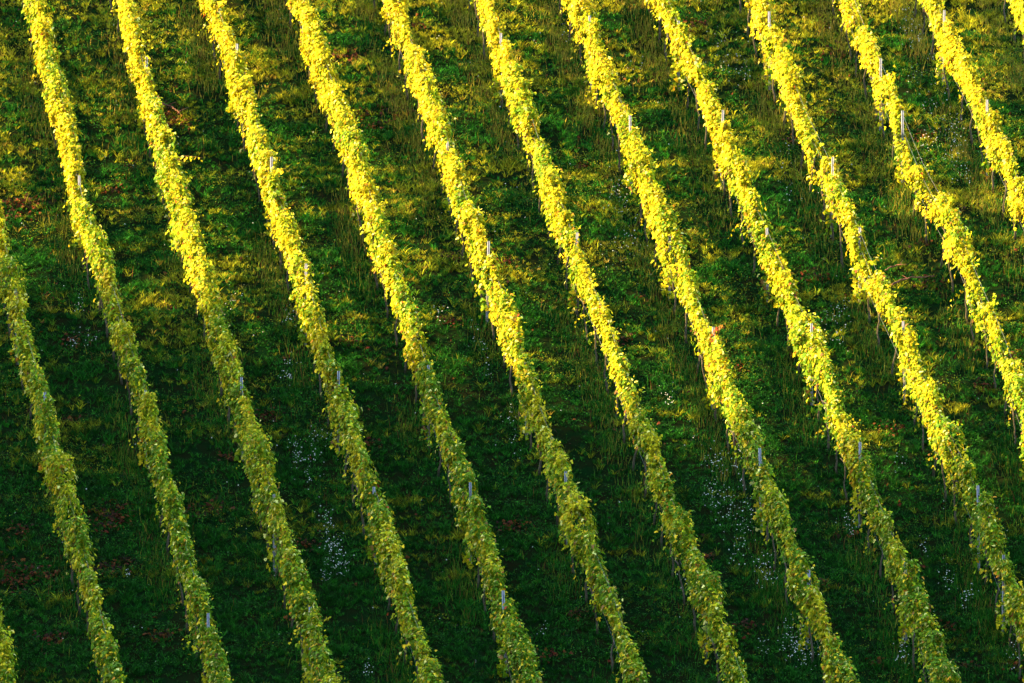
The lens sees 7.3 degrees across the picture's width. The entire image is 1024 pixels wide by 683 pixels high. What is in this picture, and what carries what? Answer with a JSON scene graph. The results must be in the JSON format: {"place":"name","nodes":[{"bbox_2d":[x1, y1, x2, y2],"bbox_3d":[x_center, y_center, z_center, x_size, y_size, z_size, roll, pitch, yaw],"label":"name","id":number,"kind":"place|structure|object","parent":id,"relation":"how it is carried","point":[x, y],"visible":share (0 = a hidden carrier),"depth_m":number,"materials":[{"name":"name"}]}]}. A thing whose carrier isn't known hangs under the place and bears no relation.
{"place":"outdoors","nodes":[
{"label":"outdoors","id":0,"kind":"place"},
{"bbox_2d":[0,0,1023,682],"bbox_3d":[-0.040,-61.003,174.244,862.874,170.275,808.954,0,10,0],"label":"hillside","id":1,"kind":"structure","parent":0,"point":[348,618],"depth_m":184.58,"materials":[{"name":"green plant"}]},
{"bbox_2d":[0,599,18,682],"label":"vine row","id":2,"kind":"object","parent":1,"relation":"on","point":[8,663],"visible":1,"depth_m":170.70,"materials":[{"name":"green plant"}]},
{"bbox_2d":[0,183,126,682],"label":"vine row","id":3,"kind":"object","parent":1,"relation":"on","point":[106,649],"visible":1,"depth_m":177.35,"materials":[{"name":"green plant"}]},
{"bbox_2d":[21,0,233,682],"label":"vine row","id":4,"kind":"object","parent":1,"relation":"on","point":[92,238],"visible":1,"depth_m":181.97,"materials":[{"name":"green plant"}]},
{"bbox_2d":[162,102,187,113],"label":"cut branch","id":5,"kind":"object","parent":1,"relation":"on","point":[170,105],"visible":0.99,"depth_m":194.30,"materials":[{"name":"brown wood"}]},
{"bbox_2d":[206,613,209,627],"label":"trellis post","id":6,"kind":"object","parent":1,"relation":"on","point":[208,618],"visible":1,"depth_m":171.75,"materials":[{"name":"metal"}]},
{"bbox_2d":[109,0,348,682],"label":"vine row","id":7,"kind":"object","parent":1,"relation":"on","point":[249,435],"visible":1,"depth_m":181.92,"materials":[{"name":"yellow plant"}]},
{"bbox_2d":[240,377,242,460],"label":"trellis post","id":8,"kind":"object","parent":1,"relation":"on","point":[241,380],"visible":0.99,"depth_m":180.36,"materials":[{"name":"metal"}]},
{"bbox_2d":[270,157,272,237],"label":"trellis post","id":9,"kind":"object","parent":1,"relation":"on","point":[271,162],"visible":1,"depth_m":189.03,"materials":[{"name":"metal"}]},
{"bbox_2d":[273,494,275,570],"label":"trellis post","id":10,"kind":"object","parent":1,"relation":"on","point":[274,546],"visible":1,"depth_m":176.50,"materials":[{"name":"metal"}]},
{"bbox_2d":[304,264,307,345],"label":"trellis post","id":11,"kind":"object","parent":1,"relation":"on","point":[306,273],"visible":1,"depth_m":184.67,"materials":[{"name":"metal"}]},
{"bbox_2d":[195,0,444,682],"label":"vine row","id":12,"kind":"object","parent":1,"relation":"on","point":[340,407],"visible":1,"depth_m":182.23,"materials":[{"name":"yellow plant"}]},
{"bbox_2d":[337,371,339,454],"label":"trellis post","id":13,"kind":"object","parent":1,"relation":"on","point":[338,376],"visible":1,"depth_m":180.90,"materials":[{"name":"metal"}]},
{"bbox_2d":[284,0,544,682],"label":"vine row","id":14,"kind":"object","parent":1,"relation":"on","point":[483,543],"visible":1,"depth_m":182.38,"materials":[{"name":"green plant"}]},
{"bbox_2d":[446,142,449,211],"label":"trellis post","id":15,"kind":"object","parent":1,"relation":"on","point":[447,145],"visible":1,"depth_m":189.61,"materials":[{"name":"metal"}]},
{"bbox_2d":[469,482,471,560],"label":"trellis post","id":16,"kind":"object","parent":1,"relation":"on","point":[470,485],"visible":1,"depth_m":176.66,"materials":[{"name":"metal"}]},
{"bbox_2d":[486,241,489,323],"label":"trellis post","id":17,"kind":"object","parent":1,"relation":"on","point":[488,253],"visible":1,"depth_m":185.36,"materials":[{"name":"metal"}]},
{"bbox_2d":[500,33,502,102],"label":"trellis post","id":18,"kind":"object","parent":1,"relation":"on","point":[500,45],"visible":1,"depth_m":194.56,"materials":[{"name":"metal"}]},
{"bbox_2d":[502,590,506,672],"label":"trellis post","id":19,"kind":"object","parent":1,"relation":"on","point":[503,597],"visible":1,"depth_m":172.80,"materials":[{"name":"metal"}]},
{"bbox_2d":[0,0,1023,682],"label":"weeds","id":20,"kind":"object","parent":1,"relation":"on","point":[456,284],"visible":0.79,"depth_m":184.85,"materials":[{"name":"green plant"}]},
{"bbox_2d":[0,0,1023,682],"bbox_3d":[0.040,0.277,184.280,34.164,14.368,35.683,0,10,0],"label":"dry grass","id":21,"kind":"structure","parent":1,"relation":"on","point":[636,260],"depth_m":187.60,"materials":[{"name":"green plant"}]},
{"bbox_2d":[373,0,650,682],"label":"vine row","id":22,"kind":"object","parent":1,"relation":"on","point":[569,499],"visible":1,"depth_m":182.53,"materials":[{"name":"yellow plant"}]},
{"bbox_2d":[1,0,1023,682],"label":"fallen leaves","id":23,"kind":"object","parent":1,"relation":"on","point":[231,458],"visible":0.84,"depth_m":181.99,"materials":[{"name":"plant"}]},
{"bbox_2d":[12,2,1022,679],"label":"wildflowers","id":24,"kind":"object","parent":1,"relation":"on","point":[668,404],"visible":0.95,"depth_m":180.25,"materials":[{"name":"white plant"}]},
{"bbox_2d":[575,233,578,311],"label":"trellis post","id":25,"kind":"object","parent":1,"relation":"on","point":[577,236],"visible":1,"depth_m":185.68,"materials":[{"name":"metal"}]},
{"bbox_2d":[467,0,748,682],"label":"vine row","id":26,"kind":"object","parent":1,"relation":"on","point":[677,516],"visible":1,"depth_m":181.92,"materials":[{"name":"yellow plant"}]},
{"bbox_2d":[629,115,631,189],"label":"trellis post","id":27,"kind":"object","parent":1,"relation":"on","point":[630,124],"visible":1,"depth_m":190.60,"materials":[{"name":"wood"}]},
{"bbox_2d":[668,228,670,299],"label":"trellis post","id":28,"kind":"object","parent":1,"relation":"on","point":[669,238],"visible":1,"depth_m":186.33,"materials":[{"name":"metal"}]},
{"bbox_2d":[677,21,679,90],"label":"trellis post","id":29,"kind":"object","parent":1,"relation":"on","point":[678,74],"visible":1,"depth_m":195.38,"materials":[{"name":"metal"}]},
{"bbox_2d":[552,0,859,682],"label":"vine row","id":30,"kind":"object","parent":1,"relation":"on","point":[655,211],"visible":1,"depth_m":182.38,"materials":[{"name":"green plant"}]},
{"bbox_2d":[711,327,714,409],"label":"trellis post","id":31,"kind":"object","parent":1,"relation":"on","point":[713,328],"visible":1,"depth_m":182.40,"materials":[{"name":"metal"}]},
{"bbox_2d":[720,110,723,185],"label":"trellis post","id":32,"kind":"object","parent":1,"relation":"on","point":[722,118],"visible":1,"depth_m":190.66,"materials":[{"name":"metal"}]},
{"bbox_2d":[758,448,762,532],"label":"trellis post","id":33,"kind":"object","parent":1,"relation":"on","point":[759,454],"visible":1,"depth_m":177.35,"materials":[{"name":"metal"}]},
{"bbox_2d":[765,228,768,293],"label":"trellis post","id":34,"kind":"object","parent":1,"relation":"on","point":[766,231],"visible":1,"depth_m":186.75,"materials":[{"name":"metal"}]},
{"bbox_2d":[768,11,770,89],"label":"trellis post","id":35,"kind":"object","parent":1,"relation":"on","point":[769,15],"visible":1,"depth_m":194.84,"materials":[{"name":"metal"}]},
{"bbox_2d":[644,0,961,682],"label":"vine row","id":36,"kind":"object","parent":1,"relation":"on","point":[909,593],"visible":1,"depth_m":182.14,"materials":[{"name":"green plant"}]},
{"bbox_2d":[805,570,809,648],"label":"trellis post","id":37,"kind":"object","parent":1,"relation":"on","point":[807,598],"visible":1,"depth_m":173.65,"materials":[{"name":"metal"}]},
{"bbox_2d":[810,323,812,404],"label":"trellis post","id":38,"kind":"object","parent":1,"relation":"on","point":[811,330],"visible":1,"depth_m":182.74,"materials":[{"name":"metal"}]},
{"bbox_2d":[831,157,833,219],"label":"trellis post","id":39,"kind":"object","parent":1,"relation":"on","point":[832,166],"visible":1,"depth_m":188.78,"materials":[{"name":"metal"}]},
{"bbox_2d":[858,228,860,299],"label":"trellis post","id":40,"kind":"object","parent":1,"relation":"on","point":[859,254],"visible":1,"depth_m":186.47,"materials":[{"name":"metal"}]},
{"bbox_2d":[858,442,861,527],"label":"trellis post","id":41,"kind":"object","parent":1,"relation":"on","point":[859,447],"visible":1,"depth_m":177.98,"materials":[{"name":"metal"}]},
{"bbox_2d":[879,59,881,130],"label":"trellis post","id":42,"kind":"object","parent":1,"relation":"on","point":[880,67],"visible":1,"depth_m":192.91,"materials":[{"name":"metal"}]},
{"bbox_2d":[739,0,1023,681],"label":"vine row","id":43,"kind":"object","parent":1,"relation":"on","point":[793,99],"visible":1,"depth_m":182.84,"materials":[{"name":"yellow plant"}]},
{"bbox_2d":[885,260,906,270],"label":"cut branch","id":44,"kind":"object","parent":1,"relation":"on","point":[895,266],"visible":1,"depth_m":187.60,"materials":[{"name":"brown wood"}]},
{"bbox_2d":[901,110,903,181],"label":"trellis post","id":45,"kind":"object","parent":1,"relation":"on","point":[902,122],"visible":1,"depth_m":190.65,"materials":[{"name":"metal"}]},
{"bbox_2d":[902,321,905,399],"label":"trellis post","id":46,"kind":"object","parent":1,"relation":"on","point":[904,383],"visible":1,"depth_m":182.90,"materials":[{"name":"metal"}]},
{"bbox_2d":[891,275,934,285],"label":"cut branch","id":47,"kind":"object","parent":1,"relation":"on","point":[899,280],"visible":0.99,"depth_m":187.20,"materials":[{"name":"brown wood"}]},
{"bbox_2d":[832,0,1023,479],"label":"vine row","id":48,"kind":"object","parent":1,"relation":"on","point":[868,47],"visible":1,"depth_m":187.29,"materials":[{"name":"yellow plant"}]},
{"bbox_2d":[942,10,945,87],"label":"trellis post","id":49,"kind":"object","parent":1,"relation":"on","point":[944,18],"visible":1,"depth_m":194.84,"materials":[{"name":"metal"}]},
{"bbox_2d":[914,0,1023,264],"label":"vine row","id":50,"kind":"object","parent":1,"relation":"on","point":[987,129],"visible":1,"depth_m":191.63,"materials":[{"name":"yellow plant"}]},
{"bbox_2d":[976,485,979,570],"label":"trellis post","id":51,"kind":"object","parent":1,"relation":"on","point":[977,495],"visible":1,"depth_m":176.45,"materials":[{"name":"metal"}]},
{"bbox_2d":[986,100,988,175],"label":"trellis post","id":52,"kind":"object","parent":1,"relation":"on","point":[987,104],"visible":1,"depth_m":190.96,"materials":[{"name":"metal"}]},
{"bbox_2d":[1002,555,1004,632],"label":"trellis post","id":53,"kind":"object","parent":1,"relation":"on","point":[1003,556],"visible":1,"depth_m":174.64,"materials":[{"name":"metal"}]},
{"bbox_2d":[997,0,1023,64],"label":"vine row","id":54,"kind":"object","parent":1,"relation":"on","point":[1017,6],"visible":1,"depth_m":196.22,"materials":[{"name":"yellow plant"}]}
]}

